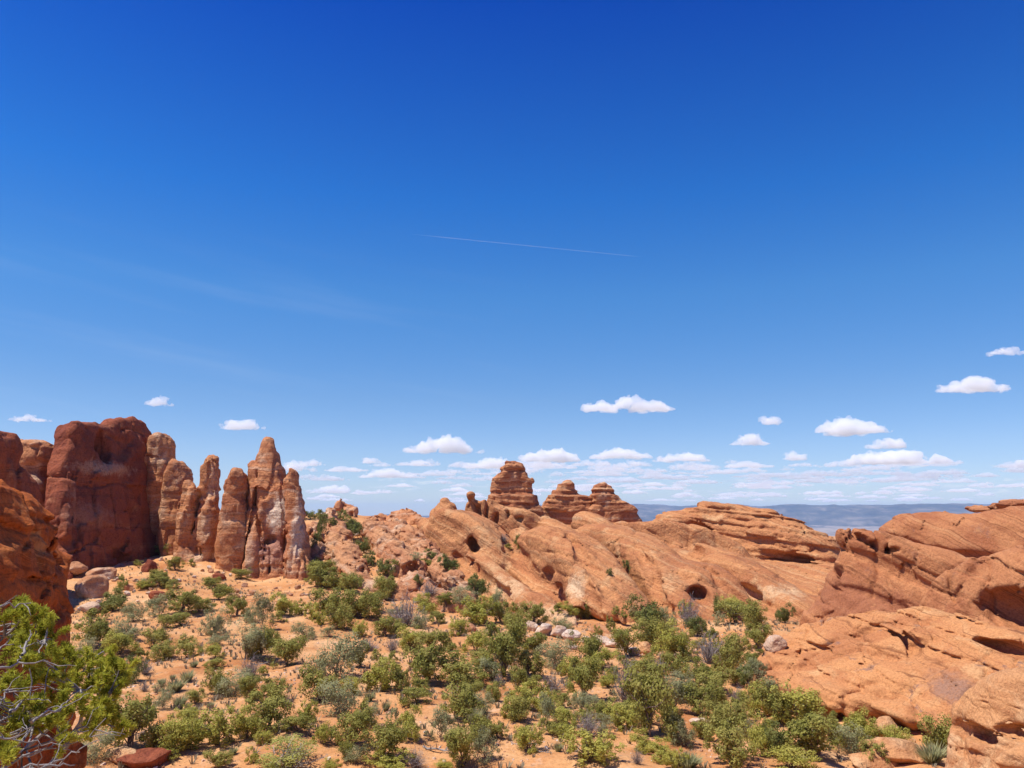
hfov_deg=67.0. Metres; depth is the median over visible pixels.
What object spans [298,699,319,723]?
juniper bush
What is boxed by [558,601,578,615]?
juniper bush
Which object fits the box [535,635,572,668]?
desert shrub
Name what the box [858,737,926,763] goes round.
boulder
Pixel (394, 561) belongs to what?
juniper tree
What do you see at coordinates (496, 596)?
desert shrub
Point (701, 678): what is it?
juniper tree
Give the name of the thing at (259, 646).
juniper tree
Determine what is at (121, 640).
juniper bush
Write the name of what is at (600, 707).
juniper tree
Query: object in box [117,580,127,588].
juniper tree
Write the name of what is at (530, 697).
juniper bush
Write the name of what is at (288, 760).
yellow shrub
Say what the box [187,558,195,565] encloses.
juniper tree
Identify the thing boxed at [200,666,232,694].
juniper tree
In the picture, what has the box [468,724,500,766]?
desert shrub
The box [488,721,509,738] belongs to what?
juniper tree
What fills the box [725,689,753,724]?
juniper tree
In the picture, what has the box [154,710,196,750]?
juniper bush
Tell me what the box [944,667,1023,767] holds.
overhung boulder
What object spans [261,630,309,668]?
juniper tree
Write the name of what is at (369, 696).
sage tuft
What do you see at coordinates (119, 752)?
boulder
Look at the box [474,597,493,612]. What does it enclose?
juniper tree
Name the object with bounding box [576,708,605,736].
dry shrub
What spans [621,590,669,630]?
juniper tree
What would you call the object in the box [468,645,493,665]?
juniper tree
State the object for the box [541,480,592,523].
layered butte
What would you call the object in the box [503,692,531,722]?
juniper tree
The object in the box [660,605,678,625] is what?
desert shrub
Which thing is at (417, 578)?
juniper tree
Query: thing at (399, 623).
juniper tree
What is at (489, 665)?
desert shrub
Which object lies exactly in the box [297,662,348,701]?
juniper tree
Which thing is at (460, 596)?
desert shrub
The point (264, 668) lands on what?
juniper bush
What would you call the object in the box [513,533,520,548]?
juniper tree
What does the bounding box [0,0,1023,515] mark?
sky
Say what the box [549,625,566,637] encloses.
boulder
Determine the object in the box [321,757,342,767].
juniper bush
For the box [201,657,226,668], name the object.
juniper tree
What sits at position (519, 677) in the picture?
juniper tree
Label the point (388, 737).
juniper tree
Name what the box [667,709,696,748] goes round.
desert shrub
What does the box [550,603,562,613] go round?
juniper tree
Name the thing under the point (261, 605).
desert shrub
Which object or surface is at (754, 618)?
juniper tree
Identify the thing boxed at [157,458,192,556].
rock pillar
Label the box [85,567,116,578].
boulder
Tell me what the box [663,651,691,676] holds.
juniper tree
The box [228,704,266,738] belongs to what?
juniper bush
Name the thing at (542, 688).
juniper tree
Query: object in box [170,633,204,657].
juniper tree
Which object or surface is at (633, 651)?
boulder
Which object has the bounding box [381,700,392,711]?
sage tuft
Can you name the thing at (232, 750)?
sage tuft
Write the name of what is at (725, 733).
juniper tree
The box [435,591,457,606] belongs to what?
juniper tree
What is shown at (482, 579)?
juniper tree
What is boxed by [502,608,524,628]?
juniper tree
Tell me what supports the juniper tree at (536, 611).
on the ground at (554, 759)
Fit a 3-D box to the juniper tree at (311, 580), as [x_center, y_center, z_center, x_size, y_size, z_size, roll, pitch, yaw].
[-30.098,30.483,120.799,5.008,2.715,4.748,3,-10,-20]
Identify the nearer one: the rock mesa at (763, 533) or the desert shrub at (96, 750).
the desert shrub at (96, 750)
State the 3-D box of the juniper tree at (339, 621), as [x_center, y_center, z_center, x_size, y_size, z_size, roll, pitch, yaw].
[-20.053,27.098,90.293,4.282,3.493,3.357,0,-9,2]
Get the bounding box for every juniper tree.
[70,607,117,648]
[97,608,109,617]
[99,586,127,611]
[101,690,166,747]
[117,573,124,583]
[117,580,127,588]
[124,653,149,684]
[132,647,149,659]
[133,559,143,564]
[139,627,171,646]
[144,723,165,747]
[146,573,168,587]
[147,568,169,582]
[148,639,178,661]
[155,613,175,627]
[163,588,203,612]
[164,579,181,588]
[165,556,184,570]
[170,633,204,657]
[172,608,190,625]
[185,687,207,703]
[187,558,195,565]
[187,594,217,611]
[200,576,221,585]
[200,579,236,599]
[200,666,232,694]
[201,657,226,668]
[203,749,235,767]
[224,595,250,616]
[230,567,252,578]
[237,668,265,699]
[240,683,294,735]
[243,623,274,657]
[256,676,288,702]
[260,627,281,640]
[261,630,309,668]
[269,611,288,622]
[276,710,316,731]
[294,598,307,614]
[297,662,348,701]
[303,575,333,587]
[304,564,338,587]
[305,556,338,570]
[305,585,353,614]
[306,510,316,518]
[310,531,321,547]
[315,509,327,519]
[317,513,326,533]
[321,600,354,629]
[326,517,337,524]
[327,576,341,587]
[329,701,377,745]
[335,571,363,587]
[336,509,348,518]
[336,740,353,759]
[337,573,362,590]
[340,586,386,618]
[342,515,357,527]
[346,644,372,666]
[346,716,408,763]
[348,521,363,540]
[355,536,370,552]
[358,697,371,712]
[362,550,378,565]
[368,588,389,611]
[371,647,382,662]
[372,576,397,599]
[372,615,399,636]
[373,574,397,588]
[376,558,398,575]
[387,619,406,637]
[387,650,398,662]
[390,559,398,565]
[390,667,410,691]
[397,690,415,706]
[398,631,453,686]
[402,686,434,703]
[411,677,429,687]
[413,574,423,584]
[414,625,442,647]
[420,558,431,565]
[424,548,436,557]
[428,610,445,623]
[433,645,490,683]
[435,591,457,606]
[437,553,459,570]
[437,671,484,719]
[441,713,482,767]
[444,639,459,651]
[457,708,497,739]
[458,675,484,695]
[465,573,490,598]
[466,576,483,585]
[466,676,483,689]
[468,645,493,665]
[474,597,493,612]
[480,617,529,679]
[485,679,505,701]
[488,599,512,622]
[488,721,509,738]
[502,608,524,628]
[502,612,527,644]
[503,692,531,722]
[508,665,529,691]
[509,602,519,614]
[512,645,546,675]
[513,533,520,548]
[517,600,549,623]
[518,632,548,652]
[525,675,543,687]
[537,680,551,695]
[538,717,563,734]
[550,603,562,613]
[551,689,572,707]
[565,653,604,700]
[566,630,604,664]
[574,604,592,619]
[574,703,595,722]
[588,700,611,719]
[594,624,602,635]
[599,696,633,714]
[604,665,619,676]
[606,616,615,629]
[607,567,613,575]
[609,623,647,656]
[611,605,619,614]
[616,655,639,671]
[619,609,627,617]
[619,661,678,736]
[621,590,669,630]
[622,558,629,572]
[627,655,667,676]
[629,615,674,647]
[644,647,657,658]
[656,650,674,665]
[660,707,687,740]
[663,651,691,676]
[676,681,717,715]
[677,645,697,660]
[680,629,695,640]
[681,615,707,636]
[682,655,712,679]
[688,666,731,689]
[690,638,704,646]
[690,717,714,738]
[698,699,739,726]
[701,700,759,767]
[706,627,719,642]
[709,676,732,710]
[710,657,724,670]
[712,593,721,615]
[712,632,748,670]
[715,598,755,623]
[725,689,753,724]
[727,667,743,684]
[736,659,757,688]
[739,598,767,628]
[739,649,764,663]
[742,622,773,649]
[754,679,792,722]
[759,716,802,755]
[774,601,796,622]
[778,710,845,758]
[813,710,839,739]
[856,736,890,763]
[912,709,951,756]
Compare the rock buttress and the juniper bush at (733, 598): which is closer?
the rock buttress
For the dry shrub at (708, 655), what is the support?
on the ground at (554, 759)
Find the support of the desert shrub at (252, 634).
on the ground at (554, 759)
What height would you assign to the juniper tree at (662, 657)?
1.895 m
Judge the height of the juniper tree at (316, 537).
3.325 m
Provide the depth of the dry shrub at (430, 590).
110.22 m
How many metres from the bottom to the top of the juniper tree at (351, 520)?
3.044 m
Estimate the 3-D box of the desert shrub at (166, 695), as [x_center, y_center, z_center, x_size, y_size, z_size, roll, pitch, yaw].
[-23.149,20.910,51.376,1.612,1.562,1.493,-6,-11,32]
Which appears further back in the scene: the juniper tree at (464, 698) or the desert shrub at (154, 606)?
the desert shrub at (154, 606)
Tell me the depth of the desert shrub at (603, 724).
49.17 m
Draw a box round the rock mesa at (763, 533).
[654,501,839,563]
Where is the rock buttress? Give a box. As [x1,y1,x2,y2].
[919,545,1023,631]
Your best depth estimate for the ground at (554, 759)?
62.70 m
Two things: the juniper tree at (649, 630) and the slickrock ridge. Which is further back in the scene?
the slickrock ridge
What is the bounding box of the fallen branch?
[422,743,447,751]
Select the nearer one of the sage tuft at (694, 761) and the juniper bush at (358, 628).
the sage tuft at (694, 761)
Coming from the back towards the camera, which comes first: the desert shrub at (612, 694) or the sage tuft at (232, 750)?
the desert shrub at (612, 694)
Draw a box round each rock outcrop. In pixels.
[0,431,41,500]
[19,439,53,507]
[333,498,358,516]
[364,508,425,524]
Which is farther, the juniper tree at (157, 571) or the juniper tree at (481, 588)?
the juniper tree at (157, 571)
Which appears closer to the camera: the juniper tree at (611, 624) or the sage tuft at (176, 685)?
the sage tuft at (176, 685)
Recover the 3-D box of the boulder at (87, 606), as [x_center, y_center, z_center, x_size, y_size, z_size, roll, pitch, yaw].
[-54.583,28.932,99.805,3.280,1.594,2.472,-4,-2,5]
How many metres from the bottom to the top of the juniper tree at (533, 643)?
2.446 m
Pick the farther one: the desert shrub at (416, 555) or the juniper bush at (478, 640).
the desert shrub at (416, 555)
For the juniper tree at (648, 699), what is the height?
5.187 m
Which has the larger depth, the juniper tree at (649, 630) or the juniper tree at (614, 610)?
the juniper tree at (614, 610)
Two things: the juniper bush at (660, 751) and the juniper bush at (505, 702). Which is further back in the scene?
the juniper bush at (505, 702)
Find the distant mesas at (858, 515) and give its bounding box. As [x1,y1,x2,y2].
[386,503,990,527]
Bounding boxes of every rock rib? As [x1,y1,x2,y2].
[306,507,410,600]
[359,517,443,606]
[408,541,481,613]
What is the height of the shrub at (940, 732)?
2.703 m
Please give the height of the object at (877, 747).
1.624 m
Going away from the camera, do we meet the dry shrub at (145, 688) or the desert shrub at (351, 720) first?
the desert shrub at (351, 720)
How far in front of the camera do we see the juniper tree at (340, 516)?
180.50 m
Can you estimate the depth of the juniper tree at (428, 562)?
131.16 m
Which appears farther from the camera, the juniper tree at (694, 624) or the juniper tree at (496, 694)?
the juniper tree at (694, 624)
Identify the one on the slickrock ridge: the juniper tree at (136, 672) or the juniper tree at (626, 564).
the juniper tree at (626, 564)
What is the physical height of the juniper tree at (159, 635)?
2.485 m
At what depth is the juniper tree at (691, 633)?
88.41 m
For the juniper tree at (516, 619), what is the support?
on the ground at (554, 759)
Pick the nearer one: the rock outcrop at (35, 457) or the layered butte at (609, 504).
the rock outcrop at (35, 457)
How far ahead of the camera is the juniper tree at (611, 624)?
97.45 m
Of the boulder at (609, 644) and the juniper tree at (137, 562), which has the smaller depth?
the boulder at (609, 644)
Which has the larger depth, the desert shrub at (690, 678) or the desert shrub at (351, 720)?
the desert shrub at (690, 678)
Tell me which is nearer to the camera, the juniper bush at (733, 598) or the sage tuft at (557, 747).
the sage tuft at (557, 747)
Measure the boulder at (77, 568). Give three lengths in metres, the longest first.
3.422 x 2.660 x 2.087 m
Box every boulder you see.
[0,479,87,767]
[69,561,87,574]
[74,574,108,598]
[77,601,100,612]
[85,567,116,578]
[105,746,135,764]
[116,747,171,767]
[123,584,132,589]
[141,559,157,572]
[148,591,168,599]
[212,573,225,579]
[465,623,476,631]
[524,621,537,630]
[535,623,551,634]
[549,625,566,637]
[562,629,581,640]
[598,635,609,644]
[605,639,616,647]
[629,647,639,654]
[636,641,650,653]
[689,718,709,723]
[763,634,786,652]
[848,752,898,767]
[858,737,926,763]
[873,716,897,736]
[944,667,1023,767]
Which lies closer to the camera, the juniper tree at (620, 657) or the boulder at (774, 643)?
the boulder at (774, 643)
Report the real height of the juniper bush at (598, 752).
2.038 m
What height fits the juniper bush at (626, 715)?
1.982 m
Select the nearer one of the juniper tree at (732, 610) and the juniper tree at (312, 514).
the juniper tree at (732, 610)
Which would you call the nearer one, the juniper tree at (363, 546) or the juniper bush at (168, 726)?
the juniper bush at (168, 726)
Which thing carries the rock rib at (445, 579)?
on the ground at (554, 759)
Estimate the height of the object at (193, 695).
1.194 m
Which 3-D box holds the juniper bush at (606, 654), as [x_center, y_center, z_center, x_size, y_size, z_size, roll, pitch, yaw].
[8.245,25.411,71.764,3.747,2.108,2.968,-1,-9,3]
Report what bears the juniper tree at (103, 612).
on the ground at (554, 759)
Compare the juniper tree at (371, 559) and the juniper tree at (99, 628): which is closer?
the juniper tree at (99, 628)
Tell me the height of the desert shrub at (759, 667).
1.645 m
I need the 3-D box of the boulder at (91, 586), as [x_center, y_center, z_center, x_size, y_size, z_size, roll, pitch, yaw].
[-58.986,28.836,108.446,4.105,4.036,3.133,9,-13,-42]
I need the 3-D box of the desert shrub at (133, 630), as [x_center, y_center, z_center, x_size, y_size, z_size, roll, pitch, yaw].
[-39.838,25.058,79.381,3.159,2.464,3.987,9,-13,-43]
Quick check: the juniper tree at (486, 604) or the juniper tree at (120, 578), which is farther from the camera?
the juniper tree at (120, 578)
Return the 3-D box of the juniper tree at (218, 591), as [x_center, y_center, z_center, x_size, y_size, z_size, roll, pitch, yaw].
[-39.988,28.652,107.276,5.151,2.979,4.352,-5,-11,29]
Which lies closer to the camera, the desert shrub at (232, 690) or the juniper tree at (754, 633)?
the desert shrub at (232, 690)
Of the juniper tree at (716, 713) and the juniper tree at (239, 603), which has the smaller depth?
the juniper tree at (716, 713)
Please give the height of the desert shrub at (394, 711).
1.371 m
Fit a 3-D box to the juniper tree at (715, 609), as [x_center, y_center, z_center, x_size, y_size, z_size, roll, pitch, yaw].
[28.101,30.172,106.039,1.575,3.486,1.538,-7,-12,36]
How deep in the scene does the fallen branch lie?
45.04 m
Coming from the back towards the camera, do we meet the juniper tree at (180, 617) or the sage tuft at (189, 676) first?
the juniper tree at (180, 617)
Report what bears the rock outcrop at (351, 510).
on the ground at (554, 759)
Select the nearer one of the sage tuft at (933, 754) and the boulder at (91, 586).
the sage tuft at (933, 754)
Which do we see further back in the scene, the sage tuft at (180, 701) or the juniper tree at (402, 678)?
the juniper tree at (402, 678)
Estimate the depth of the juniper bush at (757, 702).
55.86 m
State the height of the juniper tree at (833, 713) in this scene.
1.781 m
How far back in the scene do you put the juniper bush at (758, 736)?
45.10 m
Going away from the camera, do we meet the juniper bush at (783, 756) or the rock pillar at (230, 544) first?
the juniper bush at (783, 756)
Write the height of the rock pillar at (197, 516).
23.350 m
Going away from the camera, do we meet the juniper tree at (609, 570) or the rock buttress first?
the rock buttress
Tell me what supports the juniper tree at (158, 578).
on the ground at (554, 759)
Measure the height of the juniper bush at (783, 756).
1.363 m
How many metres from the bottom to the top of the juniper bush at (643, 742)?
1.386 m
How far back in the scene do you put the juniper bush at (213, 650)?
71.00 m
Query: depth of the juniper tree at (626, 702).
54.40 m
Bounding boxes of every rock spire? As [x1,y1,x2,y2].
[242,437,287,579]
[283,468,310,580]
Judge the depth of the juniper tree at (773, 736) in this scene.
44.93 m
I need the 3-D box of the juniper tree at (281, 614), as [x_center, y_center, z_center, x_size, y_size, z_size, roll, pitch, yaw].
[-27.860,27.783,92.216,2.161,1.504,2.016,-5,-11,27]
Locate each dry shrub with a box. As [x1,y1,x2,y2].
[137,679,148,691]
[138,657,153,674]
[237,652,263,676]
[282,690,293,706]
[361,637,380,651]
[382,587,425,626]
[384,634,401,651]
[403,745,428,767]
[416,580,440,597]
[492,674,504,686]
[541,673,567,691]
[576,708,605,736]
[607,650,637,702]
[631,746,646,763]
[655,655,672,676]
[671,591,704,625]
[685,627,725,664]
[730,683,743,701]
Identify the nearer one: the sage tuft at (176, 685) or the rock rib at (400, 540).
the sage tuft at (176, 685)
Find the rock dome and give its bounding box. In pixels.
[879,506,1023,557]
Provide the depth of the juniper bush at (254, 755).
42.11 m
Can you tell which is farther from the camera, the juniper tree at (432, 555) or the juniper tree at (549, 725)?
the juniper tree at (432, 555)
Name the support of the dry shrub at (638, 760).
on the ground at (554, 759)
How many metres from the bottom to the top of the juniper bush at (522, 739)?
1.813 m
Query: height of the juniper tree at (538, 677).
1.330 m
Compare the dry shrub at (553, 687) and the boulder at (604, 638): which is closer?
the dry shrub at (553, 687)
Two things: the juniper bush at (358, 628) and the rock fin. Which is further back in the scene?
the rock fin
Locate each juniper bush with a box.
[98,628,141,653]
[136,580,150,588]
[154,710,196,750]
[160,718,212,750]
[167,748,180,760]
[174,703,205,725]
[193,702,247,747]
[203,641,225,658]
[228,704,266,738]
[244,746,258,763]
[252,729,273,744]
[255,665,268,674]
[268,591,299,615]
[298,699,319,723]
[301,602,319,618]
[310,720,331,744]
[311,609,327,625]
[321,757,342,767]
[339,675,360,695]
[352,619,368,637]
[359,653,401,691]
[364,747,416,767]
[395,625,422,648]
[397,704,422,742]
[412,592,437,612]
[432,758,453,767]
[447,618,471,636]
[454,594,501,624]
[460,627,488,652]
[499,695,513,717]
[508,678,543,709]
[512,723,546,753]
[530,688,561,713]
[548,715,579,737]
[550,703,578,725]
[556,656,582,678]
[557,725,626,767]
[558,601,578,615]
[581,647,620,667]
[597,673,620,687]
[602,701,640,731]
[628,702,658,725]
[628,727,655,754]
[646,736,674,764]
[649,617,696,660]
[656,696,678,720]
[661,746,690,767]
[677,599,694,615]
[720,594,740,605]
[739,678,770,716]
[742,707,779,757]
[761,742,821,767]
[763,679,827,725]
[839,706,879,747]
[875,723,912,741]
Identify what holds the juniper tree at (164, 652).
on the ground at (554, 759)
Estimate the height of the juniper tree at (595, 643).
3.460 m
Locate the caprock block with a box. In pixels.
[965,499,1023,512]
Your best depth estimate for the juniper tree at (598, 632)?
96.13 m
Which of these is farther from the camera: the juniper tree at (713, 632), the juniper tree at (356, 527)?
the juniper tree at (356, 527)
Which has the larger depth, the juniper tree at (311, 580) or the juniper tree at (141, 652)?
the juniper tree at (311, 580)
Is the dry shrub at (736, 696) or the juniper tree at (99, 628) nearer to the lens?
the dry shrub at (736, 696)
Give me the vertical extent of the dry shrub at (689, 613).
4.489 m
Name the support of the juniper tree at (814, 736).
on the ground at (554, 759)
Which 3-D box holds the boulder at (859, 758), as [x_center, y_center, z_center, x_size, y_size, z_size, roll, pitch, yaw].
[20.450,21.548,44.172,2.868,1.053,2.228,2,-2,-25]
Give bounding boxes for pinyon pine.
[0,593,141,767]
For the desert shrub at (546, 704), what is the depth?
50.69 m
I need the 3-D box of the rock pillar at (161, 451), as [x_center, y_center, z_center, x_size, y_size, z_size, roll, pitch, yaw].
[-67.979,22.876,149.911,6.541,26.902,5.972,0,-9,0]
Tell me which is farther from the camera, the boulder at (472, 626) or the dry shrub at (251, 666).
the boulder at (472, 626)
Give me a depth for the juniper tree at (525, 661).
66.91 m
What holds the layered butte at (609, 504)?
on the ground at (554, 759)
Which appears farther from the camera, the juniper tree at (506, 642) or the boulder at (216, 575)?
the boulder at (216, 575)
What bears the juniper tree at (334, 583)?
on the ground at (554, 759)
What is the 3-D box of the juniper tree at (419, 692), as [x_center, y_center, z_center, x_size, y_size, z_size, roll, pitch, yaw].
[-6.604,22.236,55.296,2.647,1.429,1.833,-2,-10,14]
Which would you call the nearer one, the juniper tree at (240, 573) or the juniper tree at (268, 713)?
the juniper tree at (268, 713)
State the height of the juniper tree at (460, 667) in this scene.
3.125 m
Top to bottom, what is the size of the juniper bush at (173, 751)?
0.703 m
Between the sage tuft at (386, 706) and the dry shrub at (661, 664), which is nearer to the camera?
the sage tuft at (386, 706)
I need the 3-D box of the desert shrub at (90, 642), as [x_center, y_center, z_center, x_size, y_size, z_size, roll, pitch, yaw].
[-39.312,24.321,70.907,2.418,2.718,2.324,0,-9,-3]
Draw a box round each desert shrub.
[73,635,98,657]
[83,727,117,765]
[110,615,142,638]
[119,601,149,622]
[144,593,174,616]
[151,678,168,691]
[152,686,174,708]
[196,601,232,636]
[207,632,231,644]
[211,665,255,698]
[221,615,273,659]
[242,604,258,621]
[246,589,277,628]
[290,622,317,639]
[299,630,368,677]
[313,673,363,717]
[318,625,338,637]
[343,743,371,764]
[358,701,380,729]
[385,600,402,616]
[385,702,399,723]
[409,551,423,559]
[410,609,429,628]
[424,704,456,740]
[449,586,481,603]
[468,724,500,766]
[472,656,501,678]
[474,688,494,715]
[487,588,508,612]
[492,650,507,663]
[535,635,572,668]
[536,690,558,722]
[551,615,574,629]
[566,690,594,714]
[584,694,604,706]
[593,713,615,736]
[605,687,620,700]
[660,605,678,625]
[664,669,695,710]
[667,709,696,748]
[670,665,698,688]
[712,609,727,625]
[743,656,769,678]
[744,719,756,736]
[749,669,779,692]
[827,720,871,752]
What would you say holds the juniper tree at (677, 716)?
on the ground at (554, 759)
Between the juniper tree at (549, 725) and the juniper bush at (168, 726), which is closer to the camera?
the juniper bush at (168, 726)
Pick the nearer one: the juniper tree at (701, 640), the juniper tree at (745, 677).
the juniper tree at (745, 677)
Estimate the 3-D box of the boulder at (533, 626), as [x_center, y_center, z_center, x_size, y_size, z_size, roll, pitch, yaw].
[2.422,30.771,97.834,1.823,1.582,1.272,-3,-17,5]
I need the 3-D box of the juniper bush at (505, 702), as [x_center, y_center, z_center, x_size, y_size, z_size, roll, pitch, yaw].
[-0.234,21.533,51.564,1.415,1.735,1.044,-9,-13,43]
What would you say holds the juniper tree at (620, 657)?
on the ground at (554, 759)
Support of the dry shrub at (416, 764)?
on the ground at (554, 759)
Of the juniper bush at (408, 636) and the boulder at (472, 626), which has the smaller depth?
the juniper bush at (408, 636)
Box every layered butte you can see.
[488,461,546,516]
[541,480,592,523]
[588,482,641,522]
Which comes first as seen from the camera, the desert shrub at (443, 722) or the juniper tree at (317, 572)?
the desert shrub at (443, 722)
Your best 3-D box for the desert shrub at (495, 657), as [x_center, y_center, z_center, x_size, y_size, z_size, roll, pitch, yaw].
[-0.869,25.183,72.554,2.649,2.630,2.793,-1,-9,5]
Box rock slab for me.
[748,605,1023,735]
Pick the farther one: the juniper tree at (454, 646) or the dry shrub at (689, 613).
the dry shrub at (689, 613)
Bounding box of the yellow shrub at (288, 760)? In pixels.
[250,733,324,767]
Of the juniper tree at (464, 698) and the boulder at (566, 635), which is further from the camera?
the boulder at (566, 635)
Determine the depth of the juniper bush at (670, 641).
74.26 m
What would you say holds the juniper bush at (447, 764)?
on the ground at (554, 759)
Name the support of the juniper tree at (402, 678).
on the ground at (554, 759)
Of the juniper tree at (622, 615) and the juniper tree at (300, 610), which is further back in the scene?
the juniper tree at (622, 615)
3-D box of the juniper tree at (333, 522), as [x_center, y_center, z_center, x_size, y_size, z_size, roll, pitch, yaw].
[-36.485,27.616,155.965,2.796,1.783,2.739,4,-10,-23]
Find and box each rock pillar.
[144,432,175,544]
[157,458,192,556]
[173,455,220,562]
[214,467,249,571]
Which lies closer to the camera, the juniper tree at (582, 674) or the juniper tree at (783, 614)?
the juniper tree at (582, 674)
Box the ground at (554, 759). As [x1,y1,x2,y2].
[67,515,946,767]
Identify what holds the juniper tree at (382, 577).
on the rock rib at (335, 543)
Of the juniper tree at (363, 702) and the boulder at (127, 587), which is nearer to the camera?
the juniper tree at (363, 702)
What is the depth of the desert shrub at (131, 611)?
91.12 m
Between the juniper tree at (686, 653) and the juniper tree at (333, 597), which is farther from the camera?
the juniper tree at (333, 597)
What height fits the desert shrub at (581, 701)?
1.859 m
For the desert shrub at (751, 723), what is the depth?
51.14 m
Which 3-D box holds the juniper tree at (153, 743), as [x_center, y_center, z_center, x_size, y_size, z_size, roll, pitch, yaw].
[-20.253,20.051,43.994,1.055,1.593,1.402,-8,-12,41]
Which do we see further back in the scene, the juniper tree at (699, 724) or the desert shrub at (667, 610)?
the desert shrub at (667, 610)
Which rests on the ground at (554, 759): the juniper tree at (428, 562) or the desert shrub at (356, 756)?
the desert shrub at (356, 756)
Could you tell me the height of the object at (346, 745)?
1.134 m
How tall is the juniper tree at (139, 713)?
3.370 m
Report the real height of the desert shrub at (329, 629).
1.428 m
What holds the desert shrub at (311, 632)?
on the ground at (554, 759)
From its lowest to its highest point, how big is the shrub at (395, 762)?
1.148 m
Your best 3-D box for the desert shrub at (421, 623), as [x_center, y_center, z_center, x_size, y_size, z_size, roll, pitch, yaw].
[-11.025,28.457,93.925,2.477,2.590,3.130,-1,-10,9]
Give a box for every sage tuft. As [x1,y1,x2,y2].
[165,676,188,692]
[172,694,188,708]
[178,669,197,681]
[188,661,199,667]
[227,746,238,754]
[363,690,376,701]
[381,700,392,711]
[465,706,483,728]
[552,742,563,751]
[671,748,702,767]
[910,740,947,764]
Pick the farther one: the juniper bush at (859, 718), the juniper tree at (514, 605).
the juniper tree at (514, 605)
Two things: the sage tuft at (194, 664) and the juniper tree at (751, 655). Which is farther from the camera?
the sage tuft at (194, 664)
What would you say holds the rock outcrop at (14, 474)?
on the ground at (554, 759)
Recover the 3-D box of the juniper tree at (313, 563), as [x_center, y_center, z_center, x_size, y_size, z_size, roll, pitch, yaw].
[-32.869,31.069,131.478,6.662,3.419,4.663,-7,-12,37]
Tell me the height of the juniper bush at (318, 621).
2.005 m
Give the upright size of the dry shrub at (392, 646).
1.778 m
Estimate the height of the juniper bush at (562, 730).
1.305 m
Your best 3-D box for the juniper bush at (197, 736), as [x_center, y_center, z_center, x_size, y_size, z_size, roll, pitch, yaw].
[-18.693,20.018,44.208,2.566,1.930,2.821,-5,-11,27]
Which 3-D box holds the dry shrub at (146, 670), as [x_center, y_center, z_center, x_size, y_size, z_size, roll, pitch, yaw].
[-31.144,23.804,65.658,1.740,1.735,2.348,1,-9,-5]
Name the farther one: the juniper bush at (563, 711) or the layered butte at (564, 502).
the layered butte at (564, 502)
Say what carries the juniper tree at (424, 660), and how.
on the ground at (554, 759)
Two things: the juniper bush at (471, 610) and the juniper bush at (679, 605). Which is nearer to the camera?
the juniper bush at (471, 610)
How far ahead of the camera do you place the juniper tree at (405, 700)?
54.64 m
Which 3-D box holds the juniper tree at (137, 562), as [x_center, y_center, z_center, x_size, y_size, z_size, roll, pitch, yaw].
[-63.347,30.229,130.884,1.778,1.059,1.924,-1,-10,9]
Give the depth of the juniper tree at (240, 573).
129.60 m
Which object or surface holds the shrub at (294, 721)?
on the ground at (554, 759)
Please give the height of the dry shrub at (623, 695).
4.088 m
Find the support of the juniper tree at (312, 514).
on the ground at (554, 759)
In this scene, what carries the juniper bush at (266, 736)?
on the ground at (554, 759)
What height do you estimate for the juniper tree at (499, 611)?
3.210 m
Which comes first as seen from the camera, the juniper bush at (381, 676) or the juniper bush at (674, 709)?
the juniper bush at (674, 709)
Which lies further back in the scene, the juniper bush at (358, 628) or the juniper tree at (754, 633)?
the juniper bush at (358, 628)
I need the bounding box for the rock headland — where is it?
[799,528,968,626]
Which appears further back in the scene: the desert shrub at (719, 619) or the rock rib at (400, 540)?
the rock rib at (400, 540)
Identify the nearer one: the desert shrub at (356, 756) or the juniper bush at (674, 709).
the desert shrub at (356, 756)
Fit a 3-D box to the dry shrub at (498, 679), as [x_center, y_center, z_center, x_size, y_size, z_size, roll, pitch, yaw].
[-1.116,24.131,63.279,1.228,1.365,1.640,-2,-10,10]
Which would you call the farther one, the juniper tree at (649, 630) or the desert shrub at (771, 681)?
the juniper tree at (649, 630)
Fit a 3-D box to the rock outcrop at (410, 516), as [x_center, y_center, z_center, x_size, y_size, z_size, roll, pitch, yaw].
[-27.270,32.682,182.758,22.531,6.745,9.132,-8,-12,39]
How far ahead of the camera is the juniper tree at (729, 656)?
69.52 m
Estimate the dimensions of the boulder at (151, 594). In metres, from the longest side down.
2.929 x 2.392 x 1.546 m
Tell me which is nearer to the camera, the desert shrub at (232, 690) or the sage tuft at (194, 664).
the desert shrub at (232, 690)
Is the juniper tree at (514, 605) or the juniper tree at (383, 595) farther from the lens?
the juniper tree at (514, 605)
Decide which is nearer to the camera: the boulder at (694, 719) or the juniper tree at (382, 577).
the boulder at (694, 719)
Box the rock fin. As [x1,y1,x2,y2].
[44,416,159,579]
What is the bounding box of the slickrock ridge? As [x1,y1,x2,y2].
[417,491,833,636]
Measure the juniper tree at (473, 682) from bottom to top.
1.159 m
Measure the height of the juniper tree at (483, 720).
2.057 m
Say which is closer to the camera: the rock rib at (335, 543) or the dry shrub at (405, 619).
the dry shrub at (405, 619)

